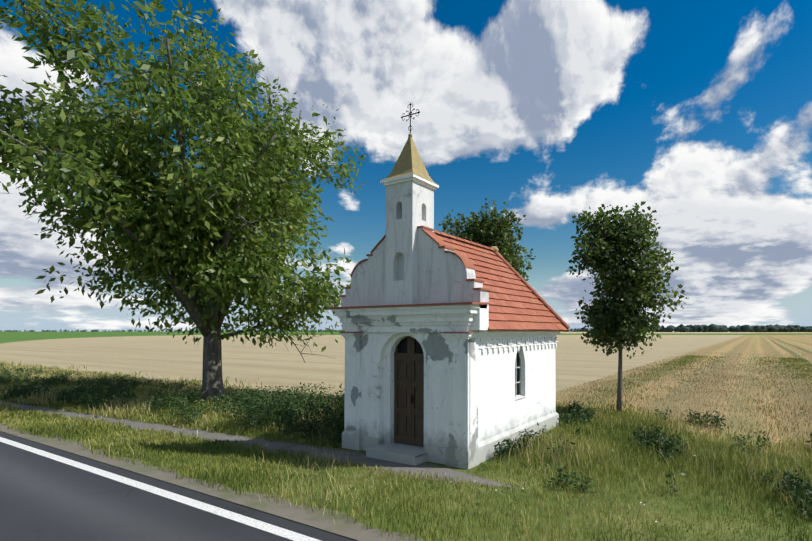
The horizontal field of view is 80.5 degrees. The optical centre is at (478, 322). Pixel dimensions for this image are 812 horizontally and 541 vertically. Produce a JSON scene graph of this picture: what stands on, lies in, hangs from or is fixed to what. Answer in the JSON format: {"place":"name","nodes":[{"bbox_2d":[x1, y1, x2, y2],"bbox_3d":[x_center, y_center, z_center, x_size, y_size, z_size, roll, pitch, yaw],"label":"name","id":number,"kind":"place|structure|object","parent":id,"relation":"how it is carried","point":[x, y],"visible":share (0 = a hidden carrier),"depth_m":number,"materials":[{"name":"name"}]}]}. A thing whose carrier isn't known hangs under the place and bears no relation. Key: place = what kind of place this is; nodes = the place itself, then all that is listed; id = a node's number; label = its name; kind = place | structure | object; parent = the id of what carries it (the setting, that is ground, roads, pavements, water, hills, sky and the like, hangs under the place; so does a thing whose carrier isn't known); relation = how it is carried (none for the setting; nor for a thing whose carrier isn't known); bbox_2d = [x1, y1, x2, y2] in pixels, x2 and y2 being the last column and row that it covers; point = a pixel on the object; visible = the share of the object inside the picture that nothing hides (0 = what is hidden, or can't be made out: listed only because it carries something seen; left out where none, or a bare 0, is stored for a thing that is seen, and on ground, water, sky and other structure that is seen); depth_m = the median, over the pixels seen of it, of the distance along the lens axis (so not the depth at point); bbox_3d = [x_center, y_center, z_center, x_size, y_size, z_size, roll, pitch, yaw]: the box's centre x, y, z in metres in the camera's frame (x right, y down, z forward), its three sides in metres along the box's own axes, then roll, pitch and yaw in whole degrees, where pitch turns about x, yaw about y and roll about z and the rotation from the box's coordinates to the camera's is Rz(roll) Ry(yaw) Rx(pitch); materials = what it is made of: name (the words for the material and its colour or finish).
{"place":"outdoors","nodes":[
{"label":"outdoors","id":0,"kind":"place"},
{"bbox_2d":[0,431,357,540],"bbox_3d":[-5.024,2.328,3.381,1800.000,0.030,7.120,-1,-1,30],"label":"road asphalt","id":1,"kind":"structure","parent":0,"point":[43,498],"depth_m":5.99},
{"bbox_2d":[0,437,320,540],"bbox_3d":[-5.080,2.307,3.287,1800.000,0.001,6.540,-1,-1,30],"label":"road markings","id":2,"kind":"object","parent":1,"relation":"on","point":[276,530],"visible":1,"depth_m":6.41,"materials":[{"name":"paint"}]},
{"bbox_2d":[0,331,811,540],"bbox_3d":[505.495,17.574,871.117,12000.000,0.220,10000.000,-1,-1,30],"label":"field","id":3,"kind":"structure","parent":0,"point":[160,355],"depth_m":21.25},
{"bbox_2d":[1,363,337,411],"bbox_3d":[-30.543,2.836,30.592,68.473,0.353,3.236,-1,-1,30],"label":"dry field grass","id":4,"kind":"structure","parent":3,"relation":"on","point":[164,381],"depth_m":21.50,"materials":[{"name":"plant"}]},
{"bbox_2d":[0,329,339,331],"bbox_3d":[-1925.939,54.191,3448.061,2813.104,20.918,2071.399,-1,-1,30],"label":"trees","id":5,"kind":"object","parent":3,"relation":"on","point":[97,330],"visible":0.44,"depth_m":3347.98,"materials":[{"name":"teal plant"}]},
{"bbox_2d":[0,363,341,417],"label":"field edge grass","id":6,"kind":"structure","parent":3,"relation":"on","point":[144,384],"depth_m":21.49,"materials":[{"name":"green plant"}]},
{"bbox_2d":[0,364,344,444],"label":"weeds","id":7,"kind":"object","parent":3,"relation":"on","point":[259,402],"depth_m":13.66,"materials":[{"name":"green plant"}]},
{"bbox_2d":[0,0,365,402],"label":"walnut tree","id":8,"kind":"object","parent":3,"relation":"on","point":[180,258],"depth_m":14.62,"materials":[{"name":"green plant"}]},
{"bbox_2d":[0,423,423,540],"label":"road shoulder","id":9,"kind":"object","parent":3,"relation":"on","point":[326,521],"visible":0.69,"depth_m":6.34},
{"bbox_2d":[0,400,515,487],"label":"footpath","id":10,"kind":"structure","parent":3,"relation":"on","point":[423,467],"depth_m":9.90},
{"bbox_2d":[298,329,342,331],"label":"trees","id":11,"kind":"object","parent":3,"relation":"on","point":[319,330],"visible":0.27,"depth_m":2410.94,"materials":[{"name":"teal plant"}]},
{"bbox_2d":[366,443,426,465],"bbox_3d":[-1.528,2.551,9.301,1.220,0.180,0.665,-1,-1,30],"label":"doorstep","id":12,"kind":"object","parent":3,"relation":"on","point":[405,454],"visible":0.82,"depth_m":9.07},
{"bbox_2d":[0,360,811,540],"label":"grass verge","id":13,"kind":"structure","parent":3,"relation":"on","point":[68,426],"depth_m":8.35,"materials":[{"name":"green plant"}]},
{"bbox_2d":[332,304,486,469],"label":"chapel facade trim","id":14,"kind":"structure","parent":3,"relation":"on","point":[457,452],"depth_m":8.91,"materials":[{"name":"white paint"}]},
{"bbox_2d":[329,302,489,332],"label":"chapel corner tiles","id":15,"kind":"object","parent":14,"relation":"on","point":[458,303],"visible":0.88,"depth_m":8.88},
{"bbox_2d":[341,228,488,306],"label":"gable wall","id":16,"kind":"structure","parent":14,"relation":"on","point":[443,276],"depth_m":9.18,"materials":[{"name":"white paint"}]},
{"bbox_2d":[339,226,490,296],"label":"chapel gable tiles","id":17,"kind":"object","parent":16,"relation":"on","point":[464,259],"visible":0.56,"depth_m":9.10,"materials":[{"name":"red tile"}]},
{"bbox_2d":[342,305,488,329],"bbox_3d":[-1.396,-0.099,9.591,3.480,0.490,0.330,-1,-1,30],"label":"chapel gable return","id":18,"kind":"object","parent":14,"relation":"on","point":[481,320],"visible":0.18,"depth_m":8.65,"materials":[{"name":"white paint"}]},
{"bbox_2d":[438,198,535,280],"bbox_3d":[0.008,-0.660,16.215,3.529,7.046,4.293,-1,-1,30],"label":"linden tree","id":19,"kind":"object","parent":3,"relation":"on","point":[503,244],"depth_m":15.86,"materials":[{"name":"green plant"}]},
{"bbox_2d":[478,330,559,462],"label":"side wall molding","id":20,"kind":"structure","parent":3,"relation":"on","point":[494,340],"depth_m":10.24,"materials":[{"name":"white paint"}]},
{"bbox_2d":[478,344,555,442],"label":"side wall","id":21,"kind":"structure","parent":20,"relation":"on","point":[501,409],"depth_m":10.20,"materials":[{"name":"white paint"}]},
{"bbox_2d":[515,358,524,399],"bbox_3d":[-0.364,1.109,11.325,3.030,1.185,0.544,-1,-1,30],"label":"window frame","id":22,"kind":"object","parent":21,"relation":"in","point":[519,396],"visible":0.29,"depth_m":10.65,"materials":[{"name":"white wood"}]},
{"bbox_2d":[516,351,519,394],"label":"window","id":23,"kind":"structure","parent":22,"relation":"in","point":[517,375],"depth_m":10.75,"materials":[{"name":"black glass"}]},
{"bbox_2d":[481,330,565,331],"bbox_3d":[-0.248,-0.830,11.557,3.420,2.080,4.260,-1,-1,30],"label":"roof eave","id":24,"kind":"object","parent":21,"relation":"on","point":[520,331],"depth_m":10.10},
{"bbox_2d":[325,399,811,516],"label":"weeds","id":25,"kind":"object","parent":3,"relation":"on","point":[792,482],"depth_m":9.61,"materials":[{"name":"green plant"}]},
{"bbox_2d":[566,328,590,331],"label":"trees","id":26,"kind":"object","parent":3,"relation":"on","point":[574,330],"visible":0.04,"depth_m":1961.91,"materials":[{"name":"teal plant"}]},
{"bbox_2d":[566,201,688,415],"bbox_3d":[4.423,-0.367,13.934,3.215,6.383,3.505,-1,-1,30],"label":"linden tree","id":27,"kind":"object","parent":3,"relation":"on","point":[610,319],"depth_m":13.53,"materials":[{"name":"green plant"}]},
{"bbox_2d":[556,352,811,440],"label":"stubble","id":28,"kind":"object","parent":3,"relation":"on","point":[710,371],"visible":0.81,"depth_m":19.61,"materials":[{"name":"plant"}]},
{"bbox_2d":[653,324,811,331],"bbox_3d":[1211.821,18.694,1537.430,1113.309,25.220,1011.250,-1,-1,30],"label":"trees","id":29,"kind":"object","parent":3,"relation":"on","point":[737,328],"visible":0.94,"depth_m":1386.77,"materials":[{"name":"green plant"}]},
{"bbox_2d":[0,0,811,331],"label":"sky","id":30,"kind":"structure","parent":0,"point":[699,112],"materials":[{"name":"blue"}]},
{"bbox_2d":[385,180,433,304],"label":"chapel tower","id":31,"kind":"structure","parent":0,"point":[409,207],"depth_m":9.33,"materials":[{"name":"white paint"}]},
{"bbox_2d":[380,174,438,189],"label":"tower cornice","id":32,"kind":"structure","parent":31,"relation":"attached to","point":[411,177],"depth_m":9.34,"materials":[{"name":"white paint"}]},
{"bbox_2d":[383,133,437,184],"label":"spire roof","id":33,"kind":"structure","parent":32,"relation":"on","point":[409,161],"depth_m":9.50,"materials":[{"name":"gold metal"}]},
{"bbox_2d":[401,103,419,132],"bbox_3d":[-1.394,-4.168,9.667,0.492,0.668,0.032,-1,-1,30],"label":"cross","id":34,"kind":"object","parent":33,"relation":"on","point":[410,116],"visible":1,"depth_m":9.66,"materials":[{"name":"black metal"}]},
{"bbox_2d":[361,332,477,449],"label":"front wall","id":35,"kind":"structure","parent":0,"point":[377,381],"depth_m":9.27,"materials":[{"name":"white paint"}]},
{"bbox_2d":[394,336,423,446],"bbox_3d":[-1.369,1.346,9.613,0.860,2.240,0.062,-1,-1,30],"label":"door","id":36,"kind":"structure","parent":35,"relation":"in","point":[408,383],"depth_m":9.61,"materials":[{"name":"brown wood"}]},
{"bbox_2d":[398,337,422,353],"bbox_3d":[-1.363,0.422,9.639,0.860,0.390,0.006,-1,-1,30],"label":"door transom window","id":37,"kind":"structure","parent":35,"relation":"in","point":[402,346],"depth_m":9.71,"materials":[{"name":"black glass"}]},
{"bbox_2d":[434,232,568,330],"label":"chapel roof tiles","id":38,"kind":"object","parent":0,"point":[516,304],"visible":0.29,"depth_m":11.08,"materials":[{"name":"red tile"}]},
{"bbox_2d":[434,230,569,328],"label":"chapel ridge tiles","id":39,"kind":"object","parent":38,"relation":"on","point":[520,277],"visible":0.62,"depth_m":12.49,"materials":[{"name":"red tile"}]},
{"bbox_2d":[491,246,498,252],"bbox_3d":[0.406,-1.960,12.688,0.247,0.195,0.338,-1,-1,30],"label":"chapel hip cap","id":40,"kind":"object","parent":39,"relation":"on","point":[495,248],"visible":0.52,"depth_m":12.58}
]}

